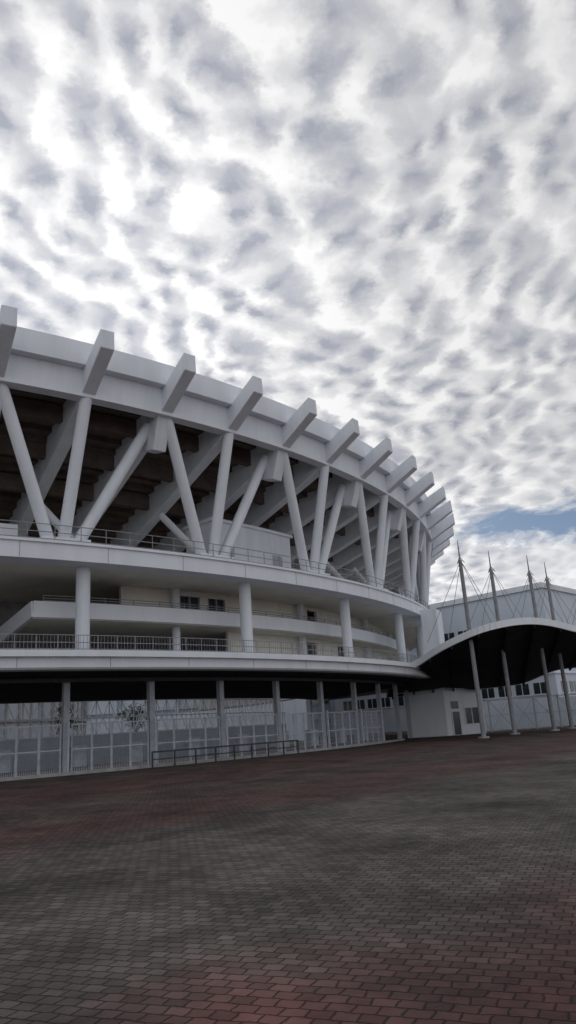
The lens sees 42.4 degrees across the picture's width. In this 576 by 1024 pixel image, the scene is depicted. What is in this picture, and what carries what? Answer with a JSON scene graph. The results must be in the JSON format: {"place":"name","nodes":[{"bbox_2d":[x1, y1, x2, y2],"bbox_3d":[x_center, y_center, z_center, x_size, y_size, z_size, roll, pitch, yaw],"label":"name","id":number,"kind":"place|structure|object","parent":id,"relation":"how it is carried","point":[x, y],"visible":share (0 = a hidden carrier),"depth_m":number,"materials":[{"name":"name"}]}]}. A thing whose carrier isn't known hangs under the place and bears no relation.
{"place":"outdoors","nodes":[
{"label":"outdoors","id":0,"kind":"place"},
{"bbox_2d":[0,725,575,1023],"bbox_3d":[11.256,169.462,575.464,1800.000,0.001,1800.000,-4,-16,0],"label":"brick pavement","id":1,"kind":"structure","parent":0,"point":[424,880],"depth_m":7.82,"materials":[{"name":"brick"}]},
{"bbox_2d":[51,703,80,734],"bbox_3d":[-18.337,17.928,60.099,2.612,4.917,3.041,-11,-18,22],"label":"tree","id":2,"kind":"object","parent":1,"relation":"on","point":[71,721],"visible":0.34,"depth_m":60.53,"materials":[{"name":"green plant"}]},
{"bbox_2d":[115,703,146,731],"bbox_3d":[-13.518,19.003,64.380,3.107,4.645,3.220,-14,-19,30],"label":"tree","id":3,"kind":"object","parent":1,"relation":"on","point":[135,711],"visible":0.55,"depth_m":64.62,"materials":[{"name":"green plant"}]},
{"bbox_2d":[0,726,368,773],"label":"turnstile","id":4,"kind":"object","parent":1,"relation":"on","point":[6,767],"visible":0.56,"depth_m":42.91,"materials":[{"name":"metal"}]},
{"bbox_2d":[0,709,404,781],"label":"perimeter fence","id":5,"kind":"object","parent":1,"relation":"on","point":[266,737],"visible":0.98,"depth_m":44.30,"materials":[{"name":"metal"}]},
{"bbox_2d":[151,740,298,767],"bbox_3d":[-3.381,14.773,45.565,11.814,0.895,0.356,12,-23,-44],"label":"crowd barrier","id":6,"kind":"object","parent":1,"relation":"on","point":[215,754],"visible":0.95,"depth_m":44.79,"materials":[{"name":"metal"}]},
{"bbox_2d":[0,305,454,772],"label":"stadium","id":7,"kind":"object","parent":1,"relation":"on","point":[182,529],"visible":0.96,"depth_m":50.13,"materials":[{"name":"paint"}]},
{"bbox_2d":[0,698,285,740],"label":"lattice screen","id":8,"kind":"object","parent":7,"relation":"attached to","point":[145,715],"visible":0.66,"depth_m":59.49,"materials":[{"name":"white paint"}]},
{"bbox_2d":[180,596,222,610],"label":"windows","id":9,"kind":"structure","parent":7,"relation":"in","point":[184,600],"depth_m":51.08,"materials":[{"name":"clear glass"}]},
{"bbox_2d":[180,596,225,611],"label":"window frames","id":10,"kind":"structure","parent":7,"relation":"in","point":[198,599],"depth_m":51.50,"materials":[{"name":"metal"}]},
{"bbox_2d":[229,548,282,566],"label":"plant room doors","id":11,"kind":"structure","parent":7,"relation":"in","point":[276,563],"depth_m":55.86,"materials":[{"name":"metal"}]},
{"bbox_2d":[398,688,486,737],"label":"ticket booth","id":12,"kind":"object","parent":1,"relation":"on","point":[443,712],"visible":0.82,"depth_m":72.88,"materials":[{"name":"paint"}]},
{"bbox_2d":[450,701,478,734],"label":"door and window","id":13,"kind":"structure","parent":12,"relation":"in","point":[454,704],"depth_m":72.68,"materials":[{"name":"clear glass"}]},
{"bbox_2d":[386,540,575,737],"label":"entrance canopy","id":14,"kind":"object","parent":1,"relation":"on","point":[507,653],"visible":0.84,"depth_m":64.54,"materials":[{"name":"metal"}]},
{"bbox_2d":[482,694,575,731],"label":"boundary fence","id":15,"kind":"object","parent":1,"relation":"on","point":[523,711],"visible":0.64,"depth_m":76.07,"materials":[{"name":"metal"}]},
{"bbox_2d":[0,0,575,604],"label":"sky","id":16,"kind":"structure","parent":0,"point":[364,210],"materials":[{"name":"white"}]},
{"bbox_2d":[334,588,575,733],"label":"walls","id":17,"kind":"structure","parent":0,"point":[457,624],"depth_m":116.47,"materials":[{"name":"white paint"}]},
{"bbox_2d":[343,630,575,710],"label":"windows","id":18,"kind":"structure","parent":17,"relation":"attached to","point":[485,694],"depth_m":114.39,"materials":[{"name":"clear glass"}]},
{"bbox_2d":[343,631,575,711],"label":"sills and mullions","id":19,"kind":"structure","parent":17,"relation":"attached to","point":[487,690],"depth_m":111.88,"materials":[{"name":"white paint"}]},
{"bbox_2d":[428,582,575,608],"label":"parapet","id":20,"kind":"structure","parent":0,"point":[508,591],"depth_m":116.48,"materials":[{"name":"white paint"}]},
{"bbox_2d":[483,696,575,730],"bbox_3d":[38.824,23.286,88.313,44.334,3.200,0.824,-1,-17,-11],"label":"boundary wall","id":21,"kind":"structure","parent":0,"point":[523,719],"depth_m":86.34,"materials":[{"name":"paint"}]}
]}

